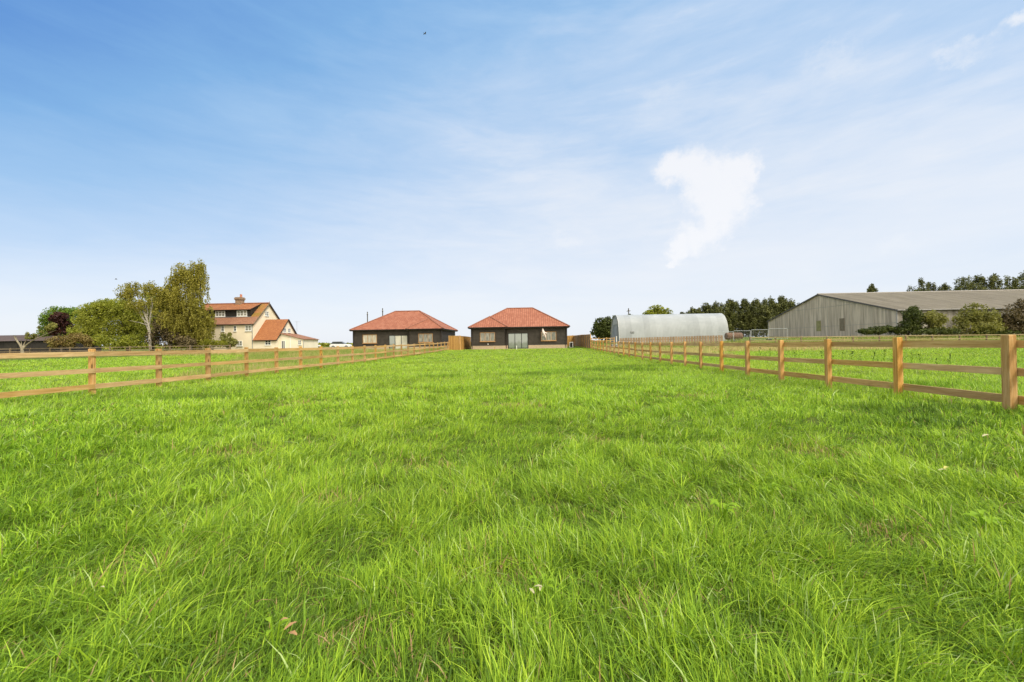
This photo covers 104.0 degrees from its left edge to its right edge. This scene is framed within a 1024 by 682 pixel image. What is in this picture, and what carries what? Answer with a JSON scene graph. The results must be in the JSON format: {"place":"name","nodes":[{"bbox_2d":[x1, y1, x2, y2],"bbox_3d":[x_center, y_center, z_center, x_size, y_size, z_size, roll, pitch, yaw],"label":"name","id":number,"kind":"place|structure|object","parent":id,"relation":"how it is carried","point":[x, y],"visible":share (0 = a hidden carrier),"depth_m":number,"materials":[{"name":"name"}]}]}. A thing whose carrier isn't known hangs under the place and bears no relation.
{"place":"outdoors","nodes":[
{"label":"outdoors","id":0,"kind":"place"},
{"bbox_2d":[0,336,1023,681],"bbox_3d":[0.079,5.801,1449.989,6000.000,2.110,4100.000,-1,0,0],"label":"ground","id":1,"kind":"structure","parent":0,"point":[454,636],"depth_m":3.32,"materials":[{"name":"green plant"}]},
{"bbox_2d":[4,566,30,591],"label":"broadleaf weed","id":2,"kind":"object","parent":1,"relation":"on","point":[20,576],"visible":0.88,"depth_m":1.84,"materials":[{"name":"green plant"}]},
{"bbox_2d":[13,322,57,352],"bbox_3d":[-69.735,-0.297,58.529,6.448,4.885,1.067,-1,0,0],"label":"stunted tree","id":3,"kind":"object","parent":1,"relation":"on","point":[50,327],"visible":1,"depth_m":58.42,"materials":[{"name":"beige plant"}]},
{"bbox_2d":[0,335,100,352],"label":"black barn","id":4,"kind":"structure","parent":1,"relation":"on","point":[7,342],"depth_m":76.50,"materials":[{"name":"black wood"}]},
{"bbox_2d":[6,343,17,352],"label":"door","id":5,"kind":"structure","parent":4,"relation":"in","point":[14,346],"depth_m":76.37,"materials":[{"name":"black wood"}]},
{"bbox_2d":[35,343,46,352],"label":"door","id":6,"kind":"structure","parent":4,"relation":"in","point":[37,345],"depth_m":76.06,"materials":[{"name":"black wood"}]},
{"bbox_2d":[36,306,79,336],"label":"broadleaf tree","id":7,"kind":"object","parent":1,"relation":"on","point":[44,319],"visible":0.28,"depth_m":79.05,"materials":[{"name":"green plant"}]},
{"bbox_2d":[47,312,74,351],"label":"copper tree","id":8,"kind":"object","parent":1,"relation":"on","point":[60,320],"visible":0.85,"depth_m":71.62,"materials":[{"name":"purple plant"}]},
{"bbox_2d":[43,332,94,351],"bbox_3d":[-69.382,0.328,62.802,8.211,3.514,2.915,-1,0,0],"label":"brown bush","id":9,"kind":"object","parent":1,"relation":"on","point":[72,340],"visible":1,"depth_m":62.46,"materials":[{"name":"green plant"}]},
{"bbox_2d":[66,299,115,348],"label":"broadleaf tree","id":10,"kind":"object","parent":1,"relation":"on","point":[87,320],"visible":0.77,"depth_m":66.12,"materials":[{"name":"green plant"}]},
{"bbox_2d":[90,333,145,350],"bbox_3d":[-62.775,0.343,63.531,8.587,3.246,2.777,-1,0,0],"label":"dark bush","id":11,"kind":"object","parent":1,"relation":"on","point":[123,341],"visible":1,"depth_m":63.16,"materials":[{"name":"green plant"}]},
{"bbox_2d":[8,345,230,352],"bbox_3d":[-61.775,1.571,59.979,39.159,1.544,0.176,-1,0,0],"label":"post and rail fence","id":12,"kind":"object","parent":1,"relation":"on","point":[70,350],"visible":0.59,"depth_m":59.89,"materials":[{"name":"brown wood"}]},
{"bbox_2d":[90,297,156,350],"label":"broadleaf tree","id":13,"kind":"object","parent":1,"relation":"on","point":[124,325],"visible":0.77,"depth_m":66.26,"materials":[{"name":"green plant"}]},
{"bbox_2d":[6,367,267,394],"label":"seed stems","id":14,"kind":"object","parent":1,"relation":"on","point":[116,381],"visible":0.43,"depth_m":11.49,"materials":[{"name":"plant"}]},
{"bbox_2d":[101,342,184,349],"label":"distant hedge","id":15,"kind":"object","parent":1,"relation":"on","point":[141,347],"visible":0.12,"depth_m":237.34,"materials":[{"name":"green plant"}]},
{"bbox_2d":[113,280,173,348],"bbox_3d":[-56.914,-3.645,61.982,9.213,11.743,2.921,-1,0,0],"label":"birch tree","id":16,"kind":"object","parent":1,"relation":"on","point":[130,292],"visible":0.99,"depth_m":61.87,"materials":[{"name":"green plant"}]},
{"bbox_2d":[138,290,168,350],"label":"broadleaf tree","id":17,"kind":"object","parent":1,"relation":"on","point":[147,297],"visible":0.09,"depth_m":68.87,"materials":[{"name":"green plant"}]},
{"bbox_2d":[144,312,196,350],"bbox_3d":[-53.145,-1.445,62.432,8.592,6.531,3.258,-1,0,0],"label":"red brown bush","id":18,"kind":"object","parent":1,"relation":"on","point":[181,341],"visible":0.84,"depth_m":61.99,"materials":[{"name":"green plant"}]},
{"bbox_2d":[155,258,216,350],"bbox_3d":[-52.227,-5.564,63.940,9.156,15.454,5.578,-1,0,0],"label":"birch tree","id":19,"kind":"object","parent":1,"relation":"on","point":[195,316],"visible":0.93,"depth_m":63.25,"materials":[{"name":"green plant"}]},
{"bbox_2d":[181,483,199,495],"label":"broadleaf weed","id":20,"kind":"object","parent":1,"relation":"on","point":[191,489],"visible":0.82,"depth_m":2.90,"materials":[{"name":"green plant"}]},
{"bbox_2d":[200,339,227,349],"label":"lime bush","id":21,"kind":"object","parent":1,"relation":"on","point":[212,342],"visible":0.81,"depth_m":61.78,"materials":[{"name":"green plant"}]},
{"bbox_2d":[0,342,447,397],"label":"post and rail fence","id":22,"kind":"object","parent":1,"relation":"on","point":[92,370],"visible":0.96,"depth_m":11.85,"materials":[{"name":"brown wood"}]},
{"bbox_2d":[219,332,238,347],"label":"green bush","id":23,"kind":"object","parent":1,"relation":"on","point":[230,340],"visible":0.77,"depth_m":65.21,"materials":[{"name":"green plant"}]},
{"bbox_2d":[186,294,318,349],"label":"farmhouse","id":24,"kind":"object","parent":1,"relation":"on","point":[258,325],"visible":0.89,"depth_m":69.05,"materials":[{"name":"beige paint"}]},
{"bbox_2d":[245,325,251,330],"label":"window","id":25,"kind":"structure","parent":24,"relation":"in","point":[247,327],"depth_m":68.01,"materials":[{"name":"white glass"}]},
{"bbox_2d":[265,616,289,656],"bbox_3d":[-0.855,1.075,1.438,0.087,0.137,0.096,-1,0,-14],"label":"broadleaf weed","id":26,"kind":"object","parent":1,"relation":"on","point":[283,619],"visible":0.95,"depth_m":1.45,"materials":[{"name":"green plant"}]},
{"bbox_2d":[284,621,296,634],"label":"fallen leaf","id":27,"kind":"object","parent":1,"relation":"on","point":[294,632],"visible":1,"depth_m":1.40,"materials":[{"name":"orange plant"}]},
{"bbox_2d":[329,342,351,346],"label":"parked car","id":28,"kind":"object","parent":1,"relation":"on","point":[339,344],"visible":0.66,"depth_m":87.18,"materials":[{"name":"white paint"}]},
{"bbox_2d":[349,310,457,349],"bbox_3d":[-16.344,-1.578,62.214,14.060,6.379,10.813,-1,0,3],"label":"bungalow","id":29,"kind":"object","parent":1,"relation":"on","point":[409,327],"visible":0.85,"depth_m":58.01,"materials":[{"name":"tile"}]},
{"bbox_2d":[362,335,376,343],"bbox_3d":[-20.619,-0.271,58.001,2.200,1.310,0.142,-1,0,3],"label":"window","id":30,"kind":"structure","parent":29,"relation":"in","point":[367,339],"depth_m":58.02,"materials":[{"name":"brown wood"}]},
{"bbox_2d":[389,335,407,348],"bbox_3d":[-16.417,0.211,57.800,2.770,2.130,0.160,-1,0,3],"label":"patio door","id":31,"kind":"structure","parent":29,"relation":"in","point":[393,339],"depth_m":57.81,"materials":[{"name":"beige glass"}]},
{"bbox_2d":[418,334,432,342],"bbox_3d":[-12.302,-0.389,56.945,2.180,1.310,0.142,-1,0,3],"label":"window","id":32,"kind":"structure","parent":29,"relation":"in","point":[422,338],"depth_m":56.97,"materials":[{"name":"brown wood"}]},
{"bbox_2d":[448,335,460,349],"bbox_3d":[-7.470,0.387,51.999,1.530,2.212,0.100,-1,0,0],"label":"board fence","id":33,"kind":"object","parent":1,"relation":"on","point":[454,342],"visible":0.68,"depth_m":51.98,"materials":[{"name":"brown wood"}]},
{"bbox_2d":[318,339,610,345],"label":"distant hedge","id":34,"kind":"object","parent":1,"relation":"on","point":[324,344],"visible":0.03,"depth_m":257.76,"materials":[{"name":"green plant"}]},
{"bbox_2d":[460,336,470,349],"bbox_3d":[-6.769,0.396,59.029,0.100,2.224,14.041,-1,0,-1],"label":"board fence","id":35,"kind":"object","parent":1,"relation":"on","point":[465,342],"visible":0.81,"depth_m":57.91,"materials":[{"name":"brown wood"}]},
{"bbox_2d":[468,307,569,348],"bbox_3d":[1.194,-1.829,59.479,14.060,6.379,11.083,-1,0,3],"label":"bungalow","id":36,"kind":"object","parent":1,"relation":"on","point":[513,328],"visible":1,"depth_m":55.13,"materials":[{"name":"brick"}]},
{"bbox_2d":[480,332,495,341],"bbox_3d":[-3.357,-0.520,54.817,2.180,1.310,0.142,-1,0,3],"label":"window","id":37,"kind":"structure","parent":36,"relation":"in","point":[485,336],"depth_m":54.84,"materials":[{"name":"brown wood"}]},
{"bbox_2d":[508,333,527,348],"bbox_3d":[0.840,-0.035,55.245,2.770,2.130,0.100,-1,0,3],"label":"patio door","id":38,"kind":"structure","parent":36,"relation":"in","point":[520,340],"depth_m":55.23,"materials":[{"name":"grey glass"}]},
{"bbox_2d":[541,332,555,340],"bbox_3d":[5.029,-0.669,54.987,2.080,1.240,0.082,-1,0,3],"label":"window","id":39,"kind":"structure","parent":36,"relation":"in","point":[550,336],"depth_m":54.97,"materials":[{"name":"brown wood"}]},
{"bbox_2d":[529,584,541,592],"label":"fallen leaf","id":40,"kind":"object","parent":1,"relation":"on","point":[532,590],"visible":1,"depth_m":1.60,"materials":[{"name":"beige plant"}]},
{"bbox_2d":[529,573,553,598],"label":"broadleaf weed","id":41,"kind":"object","parent":1,"relation":"on","point":[544,587],"visible":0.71,"depth_m":1.71,"materials":[{"name":"green plant"}]},
{"bbox_2d":[567,335,572,345],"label":"board fence","id":42,"kind":"object","parent":1,"relation":"on","point":[570,338],"visible":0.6,"depth_m":69.21,"materials":[{"name":"brown wood"}]},
{"bbox_2d":[134,332,1023,376],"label":"rough grass","id":43,"kind":"structure","parent":1,"relation":"on","point":[270,355],"depth_m":39.77,"materials":[{"name":"green plant"}]},
{"bbox_2d":[573,334,590,347],"bbox_3d":[10.271,0.133,59.899,0.100,2.261,20.324,-1,0,3],"label":"board fence","id":44,"kind":"object","parent":1,"relation":"on","point":[582,340],"visible":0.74,"depth_m":57.64,"materials":[{"name":"brown wood"}]},
{"bbox_2d":[590,315,613,339],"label":"broadleaf tree","id":45,"kind":"object","parent":1,"relation":"on","point":[601,328],"visible":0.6,"depth_m":90.99,"materials":[{"name":"green plant"}]},
{"bbox_2d":[591,337,614,347],"bbox_3d":[11.676,0.355,51.480,3.087,1.700,0.116,-1,0,0],"label":"post and rail fence","id":46,"kind":"object","parent":1,"relation":"on","point":[598,338],"visible":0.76,"depth_m":51.42,"materials":[{"name":"brown wood"}]},
{"bbox_2d":[642,304,672,314],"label":"broadleaf tree","id":47,"kind":"object","parent":1,"relation":"on","point":[659,309],"visible":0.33,"depth_m":97.77,"materials":[{"name":"green plant"}]},
{"bbox_2d":[611,313,728,343],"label":"curved hut","id":48,"kind":"object","parent":1,"relation":"on","point":[658,325],"visible":0.88,"depth_m":70.02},
{"bbox_2d":[613,327,616,341],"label":"sliding door","id":49,"kind":"structure","parent":48,"relation":"in","point":[614,328],"depth_m":73.53,"materials":[{"name":"grey metal"}]},
{"bbox_2d":[619,335,722,345],"bbox_3d":[20.563,0.060,51.821,13.045,1.431,0.087,-1,0,4],"label":"paling fence","id":50,"kind":"object","parent":1,"relation":"on","point":[705,339],"visible":0.6,"depth_m":51.74,"materials":[{"name":"brown wood"}]},
{"bbox_2d":[686,306,701,313],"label":"conifer tree","id":51,"kind":"object","parent":1,"relation":"on","point":[692,310],"visible":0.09,"depth_m":106.54,"materials":[{"name":"green plant"}]},
{"bbox_2d":[697,302,712,313],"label":"conifer tree","id":52,"kind":"object","parent":1,"relation":"on","point":[703,308],"visible":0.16,"depth_m":107.77,"materials":[{"name":"green plant"}]},
{"bbox_2d":[706,300,734,332],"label":"conifer tree","id":53,"kind":"object","parent":1,"relation":"on","point":[716,307],"visible":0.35,"depth_m":104.46,"materials":[{"name":"green plant"}]},
{"bbox_2d":[708,498,740,520],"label":"broadleaf weed","id":54,"kind":"object","parent":1,"relation":"on","point":[716,503],"visible":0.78,"depth_m":2.38,"materials":[{"name":"green plant"}]},
{"bbox_2d":[724,332,742,340],"bbox_3d":[34.407,-0.607,62.005,2.550,1.580,1.120,-1,0,3],"label":"rusty tank","id":55,"kind":"object","parent":1,"relation":"on","point":[734,336],"visible":0.66,"depth_m":61.54,"materials":[{"name":"brown metal"}]},
{"bbox_2d":[720,298,750,333],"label":"conifer tree","id":56,"kind":"object","parent":1,"relation":"on","point":[732,305],"visible":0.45,"depth_m":105.38,"materials":[{"name":"green plant"}]},
{"bbox_2d":[733,330,750,341],"bbox_3d":[32.426,-0.697,56.644,2.640,1.578,0.220,-1,0,6],"label":"panel","id":57,"kind":"object","parent":1,"relation":"on","point":[741,332],"visible":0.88,"depth_m":56.63,"materials":[{"name":"metal"}]},
{"bbox_2d":[731,298,761,336],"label":"conifer tree","id":58,"kind":"object","parent":1,"relation":"on","point":[744,303],"visible":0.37,"depth_m":106.83,"materials":[{"name":"green plant"}]},
{"bbox_2d":[741,298,774,336],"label":"conifer tree","id":59,"kind":"object","parent":1,"relation":"on","point":[757,306],"visible":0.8,"depth_m":104.74,"materials":[{"name":"green plant"}]},
{"bbox_2d":[753,295,784,336],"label":"conifer tree","id":60,"kind":"object","parent":1,"relation":"on","point":[772,304],"visible":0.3,"depth_m":105.94,"materials":[{"name":"green plant"}]},
{"bbox_2d":[761,482,778,500],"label":"broadleaf weed","id":61,"kind":"object","parent":1,"relation":"on","point":[771,490],"visible":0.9,"depth_m":2.71,"materials":[{"name":"green plant"}]},
{"bbox_2d":[766,328,787,339],"bbox_3d":[37.185,-0.954,56.143,2.876,1.638,0.220,-1,0,6],"label":"panel","id":62,"kind":"object","parent":1,"relation":"on","point":[775,333],"visible":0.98,"depth_m":56.13,"materials":[{"name":"metal"}]},
{"bbox_2d":[771,295,789,314],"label":"conifer tree","id":63,"kind":"object","parent":1,"relation":"on","point":[782,300],"visible":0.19,"depth_m":107.21,"materials":[{"name":"green plant"}]},
{"bbox_2d":[780,298,799,313],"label":"conifer tree","id":64,"kind":"object","parent":1,"relation":"on","point":[791,303],"visible":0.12,"depth_m":105.41,"materials":[{"name":"green plant"}]},
{"bbox_2d":[590,335,1023,413],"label":"post and rail fence","id":65,"kind":"object","parent":1,"relation":"on","point":[1008,371],"visible":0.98,"depth_m":7.95,"materials":[{"name":"brown wood"}]},
{"bbox_2d":[866,283,878,291],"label":"conifer tree","id":66,"kind":"object","parent":1,"relation":"on","point":[871,288],"visible":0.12,"depth_m":111.58,"materials":[{"name":"green plant"}]},
{"bbox_2d":[855,325,893,336],"bbox_3d":[53.535,-1.483,58.715,5.993,1.910,2.203,-1,0,0],"label":"bramble patch","id":67,"kind":"object","parent":1,"relation":"on","point":[879,330],"visible":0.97,"depth_m":58.32,"materials":[{"name":"green plant"}]},
{"bbox_2d":[749,333,1023,342],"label":"post and rail fence","id":68,"kind":"object","parent":1,"relation":"on","point":[906,339],"visible":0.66,"depth_m":47.94,"materials":[{"name":"brown wood"}]},
{"bbox_2d":[766,289,1023,336],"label":"grey barn","id":69,"kind":"structure","parent":1,"relation":"on","point":[833,314],"depth_m":70.25,"materials":[{"name":"grey metal"}]},
{"bbox_2d":[893,305,925,335],"bbox_3d":[57.476,-2.887,57.627,4.934,4.585,2.528,-1,0,0],"label":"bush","id":70,"kind":"object","parent":1,"relation":"on","point":[911,315],"visible":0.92,"depth_m":57.24,"materials":[{"name":"green plant"}]},
{"bbox_2d":[906,277,930,291],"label":"conifer tree","id":71,"kind":"object","parent":1,"relation":"on","point":[921,282],"visible":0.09,"depth_m":112.60,"materials":[{"name":"green plant"}]},
{"bbox_2d":[922,282,942,290],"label":"conifer tree","id":72,"kind":"object","parent":1,"relation":"on","point":[934,286],"visible":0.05,"depth_m":113.84,"materials":[{"name":"green plant"}]},
{"bbox_2d":[918,309,948,334],"bbox_3d":[60.133,-2.538,56.960,3.871,3.944,2.262,-1,0,-7],"label":"pale bush","id":73,"kind":"object","parent":1,"relation":"on","point":[932,319],"visible":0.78,"depth_m":56.57,"materials":[{"name":"green plant"}]},
{"bbox_2d":[938,282,957,290],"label":"conifer tree","id":74,"kind":"object","parent":1,"relation":"on","point":[943,287],"visible":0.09,"depth_m":111.63,"materials":[{"name":"green plant"}]},
{"bbox_2d":[913,327,1021,336],"bbox_3d":[63.858,-1.302,56.174,15.494,1.612,2.452,-1,0,0],"label":"bramble patch","id":75,"kind":"object","parent":1,"relation":"on","point":[946,331],"visible":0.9,"depth_m":55.95,"materials":[{"name":"green plant"}]},
{"bbox_2d":[947,275,987,290],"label":"conifer tree","id":76,"kind":"object","parent":1,"relation":"on","point":[964,283],"visible":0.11,"depth_m":111.70,"materials":[{"name":"green plant"}]},
{"bbox_2d":[948,302,1007,334],"bbox_3d":[66.014,-3.112,56.855,7.183,4.970,3.496,-1,0,0],"label":"shrub","id":77,"kind":"object","parent":1,"relation":"on","point":[980,320],"visible":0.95,"depth_m":56.57,"materials":[{"name":"green plant"}]},
{"bbox_2d":[968,274,998,289],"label":"conifer tree","id":78,"kind":"object","parent":1,"relation":"on","point":[981,280],"visible":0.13,"depth_m":113.39,"materials":[{"name":"green plant"}]},
{"bbox_2d":[961,508,1008,531],"bbox_3d":[2.580,1.012,2.190,0.180,0.162,0.163,-1,0,-31],"label":"broadleaf weed","id":79,"kind":"object","parent":1,"relation":"on","point":[973,514],"visible":0.76,"depth_m":2.19,"materials":[{"name":"green plant"}]},
{"bbox_2d":[982,273,1010,289],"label":"conifer tree","id":80,"kind":"object","parent":1,"relation":"on","point":[994,279],"visible":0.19,"depth_m":111.57,"materials":[{"name":"green plant"}]},
{"bbox_2d":[997,298,1023,335],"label":"hawthorn bush","id":81,"kind":"object","parent":1,"relation":"on","point":[1014,321],"visible":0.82,"depth_m":56.25,"materials":[{"name":"brown plant"}]},
{"bbox_2d":[1000,275,1023,289],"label":"conifer tree","id":82,"kind":"object","parent":1,"relation":"on","point":[1014,283],"visible":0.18,"depth_m":112.34,"materials":[{"name":"green plant"}]},
{"bbox_2d":[1010,270,1023,288],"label":"conifer tree","id":83,"kind":"object","parent":1,"relation":"on","point":[1021,279],"visible":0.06,"depth_m":113.91,"materials":[{"name":"green plant"}]},
{"bbox_2d":[0,0,1023,346],"label":"sky","id":84,"kind":"structure","parent":0,"point":[329,163],"materials":[{"name":"blue"}]}
]}

